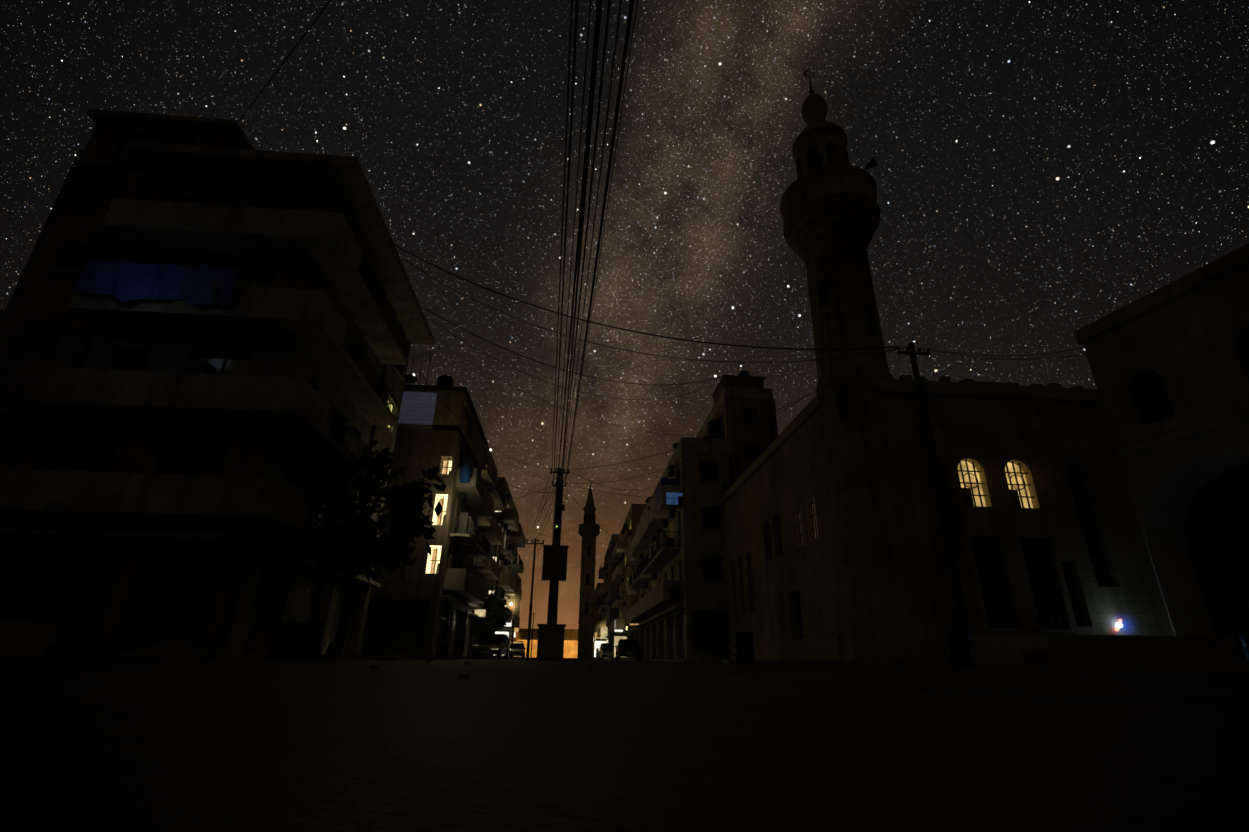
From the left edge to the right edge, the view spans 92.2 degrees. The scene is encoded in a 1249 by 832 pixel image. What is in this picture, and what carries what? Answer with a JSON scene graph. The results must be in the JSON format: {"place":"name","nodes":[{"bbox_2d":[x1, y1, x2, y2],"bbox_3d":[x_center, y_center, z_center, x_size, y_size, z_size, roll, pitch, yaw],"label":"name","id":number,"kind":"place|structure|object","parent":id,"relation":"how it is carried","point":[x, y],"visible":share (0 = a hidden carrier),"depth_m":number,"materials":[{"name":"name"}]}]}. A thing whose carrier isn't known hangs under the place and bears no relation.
{"place":"outdoors","nodes":[
{"label":"outdoors","id":0,"kind":"place"},
{"bbox_2d":[0,304,7,319],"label":"back building","id":1,"kind":"structure","parent":0,"point":[1,313],"depth_m":25.33,"materials":[{"name":"grey paint"}]},
{"bbox_2d":[360,423,493,655],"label":"building","id":2,"kind":"structure","parent":0,"point":[442,580],"depth_m":33.28,"materials":[{"name":"concrete"}]},
{"bbox_2d":[510,577,607,658],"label":"distant poles","id":3,"kind":"object","parent":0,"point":[512,637],"depth_m":62.81,"materials":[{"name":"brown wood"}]},
{"bbox_2d":[0,657,1248,831],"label":"road","id":4,"kind":"structure","parent":0,"point":[232,745],"depth_m":0.85,"materials":[{"name":"black asphalt"}]},
{"bbox_2d":[471,634,509,658],"bbox_3d":[-8.245,14.327,37.399,1.937,1.490,4.290,1,-22,-1],"label":"silver hatchback car","id":5,"kind":"object","parent":4,"relation":"on","point":[484,645],"depth_m":36.60,"materials":[{"name":"paint"}]},
{"bbox_2d":[509,643,525,658],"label":"white sedan car","id":6,"kind":"object","parent":4,"relation":"on","point":[517,649],"depth_m":58.05,"materials":[{"name":"paint"}]},
{"bbox_2d":[524,538,543,659],"bbox_3d":[-4.463,8.695,28.874,0.900,5.650,0.266,2,-22,-4],"label":"utility pole","id":7,"kind":"object","parent":4,"relation":"on","point":[530,619],"depth_m":28.74,"materials":[{"name":"paint"}]},
{"bbox_2d":[537,468,569,657],"bbox_3d":[-3.360,6.933,29.219,1.320,9.200,1.060,2,-22,-4],"label":"pole","id":8,"kind":"object","parent":4,"relation":"on","point":[550,642],"depth_m":28.54,"materials":[{"name":"concrete"}]},
{"bbox_2d":[577,482,599,658],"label":"minaret","id":9,"kind":"object","parent":4,"relation":"on","point":[589,531],"depth_m":107.39,"materials":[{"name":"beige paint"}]},
{"bbox_2d":[598,643,615,659],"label":"car","id":10,"kind":"object","parent":4,"relation":"on","point":[606,650],"depth_m":70.29,"materials":[{"name":"paint"}]},
{"bbox_2d":[615,639,641,660],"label":"dark car","id":11,"kind":"object","parent":4,"relation":"on","point":[628,647],"depth_m":42.05,"materials":[{"name":"black paint"}]},
{"bbox_2d":[897,342,976,661],"bbox_3d":[9.413,2.180,18.004,1.100,9.900,0.360,2,-22,-4],"label":"wooden pole","id":12,"kind":"object","parent":4,"relation":"on","point":[950,550],"depth_m":17.88,"materials":[{"name":"brown wood"}]},
{"bbox_2d":[1074,243,1248,660],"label":"building","id":13,"kind":"structure","parent":4,"relation":"on","point":[1172,385],"depth_m":19.21,"materials":[{"name":"brown concrete"}]},
{"bbox_2d":[0,0,1248,628],"label":"sky","id":14,"kind":"structure","parent":0,"point":[1045,168],"materials":[{"name":"black"}]},
{"bbox_2d":[533,658,779,665],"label":"curb","id":15,"kind":"structure","parent":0,"point":[557,659],"depth_m":26.38,"materials":[{"name":"concrete"}]},
{"bbox_2d":[302,432,446,654],"bbox_3d":[-10.056,4.702,22.701,5.684,8.242,5.792,-12,-25,29],"label":"street tree","id":16,"kind":"object","parent":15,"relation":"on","point":[356,540],"depth_m":22.25,"materials":[{"name":"green plant"}]},
{"bbox_2d":[471,587,512,656],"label":"tree","id":17,"kind":"object","parent":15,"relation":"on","point":[496,616],"depth_m":47.78,"materials":[{"name":"green plant"}]},
{"bbox_2d":[517,640,577,657],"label":"wall","id":18,"kind":"structure","parent":15,"relation":"on","point":[570,649],"depth_m":162.24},
{"bbox_2d":[507,603,1122,642],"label":"street lamps and signs","id":19,"kind":"object","parent":15,"relation":"on","point":[1118,623],"depth_m":18.41,"materials":[{"name":"metal"}]},
{"bbox_2d":[507,439,1142,642],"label":"lamp halos","id":20,"kind":"object","parent":19,"relation":"on","point":[1019,506],"depth_m":19.19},
{"bbox_2d":[237,0,1141,586],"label":"overhead wires","id":21,"kind":"object","parent":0,"point":[587,142],"depth_m":13.36,"materials":[{"name":"rubber"}]},
{"bbox_2d":[655,371,764,507],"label":"building","id":22,"kind":"structure","parent":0,"point":[743,379],"depth_m":47.55,"materials":[{"name":"brown concrete"}]},
{"label":"ground","id":23,"kind":"structure","parent":0,"visible":0},
{"bbox_2d":[0,109,434,654],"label":"apartment building","id":24,"kind":"structure","parent":23,"relation":"on","point":[163,463],"depth_m":20.01,"materials":[{"name":"paint"}]},
{"bbox_2d":[71,225,256,305],"bbox_3d":[-15.143,-5.002,19.808,4.943,3.088,0.416,2,-22,-4],"label":"blue tarpaulin","id":25,"kind":"object","parent":24,"relation":"attached to","point":[198,285],"depth_m":19.55,"materials":[{"name":"plastic"}]},
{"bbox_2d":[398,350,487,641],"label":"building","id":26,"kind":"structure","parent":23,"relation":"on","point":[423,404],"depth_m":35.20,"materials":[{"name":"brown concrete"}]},
{"bbox_2d":[459,462,471,482],"bbox_3d":[-9.044,3.189,34.246,0.660,1.140,0.660,2,-22,-4],"label":"blue barrel","id":27,"kind":"object","parent":26,"relation":"on","point":[465,472],"depth_m":34.03,"materials":[{"name":"blue plastic"}]},
{"bbox_2d":[463,445,505,656],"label":"building","id":28,"kind":"structure","parent":23,"relation":"on","point":[490,528],"depth_m":49.08,"materials":[{"name":"grey paint"}]},
{"bbox_2d":[486,477,525,656],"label":"building","id":29,"kind":"structure","parent":23,"relation":"on","point":[510,566],"depth_m":59.13,"materials":[{"name":"white paint"}]},
{"bbox_2d":[513,573,521,640],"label":"building","id":30,"kind":"structure","parent":23,"relation":"on","point":[517,611],"depth_m":127.93,"materials":[{"name":"brown paint"}]},
{"bbox_2d":[518,628,577,657],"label":"building","id":31,"kind":"structure","parent":23,"relation":"on","point":[571,634],"depth_m":163.51,"materials":[{"name":"beige paint"}]},
{"bbox_2d":[80,651,1047,668],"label":"kerb","id":32,"kind":"structure","parent":23,"relation":"on","point":[89,654],"depth_m":15.61,"materials":[{"name":"concrete"}]},
{"bbox_2d":[593,583,602,658],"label":"building","id":33,"kind":"structure","parent":23,"relation":"on","point":[598,622],"depth_m":112.20,"materials":[{"name":"brown paint"}]},
{"bbox_2d":[597,534,618,659],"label":"building","id":34,"kind":"structure","parent":23,"relation":"on","point":[607,591],"depth_m":87.31,"materials":[{"name":"grey paint"}]},
{"bbox_2d":[611,498,650,658],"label":"building","id":35,"kind":"structure","parent":23,"relation":"on","point":[622,600],"depth_m":70.52,"materials":[{"name":"beige paint"}]},
{"bbox_2d":[474,609,637,658],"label":"shopfronts","id":36,"kind":"object","parent":35,"relation":"attached to","point":[597,643],"depth_m":65.97,"materials":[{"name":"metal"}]},
{"bbox_2d":[626,522,639,658],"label":"building","id":37,"kind":"structure","parent":23,"relation":"on","point":[635,562],"depth_m":60.33,"materials":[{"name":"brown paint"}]},
{"bbox_2d":[629,419,737,659],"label":"cream building","id":38,"kind":"structure","parent":23,"relation":"on","point":[679,580],"depth_m":36.19,"materials":[{"name":"paint"}]},
{"bbox_2d":[696,386,777,477],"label":"tall building","id":39,"kind":"structure","parent":23,"relation":"on","point":[733,407],"depth_m":46.37,"materials":[{"name":"brown concrete"}]},
{"bbox_2d":[780,70,929,661],"bbox_3d":[8.743,-4.314,23.561,4.260,26.090,4.052,2,-22,-4],"label":"minaret","id":40,"kind":"object","parent":23,"relation":"on","point":[830,211],"depth_m":21.63,"materials":[{"name":"stone"}]},
{"bbox_2d":[722,365,1173,662],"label":"mosque hall","id":41,"kind":"structure","parent":23,"relation":"on","point":[1080,564],"depth_m":20.20,"materials":[{"name":"stone"}]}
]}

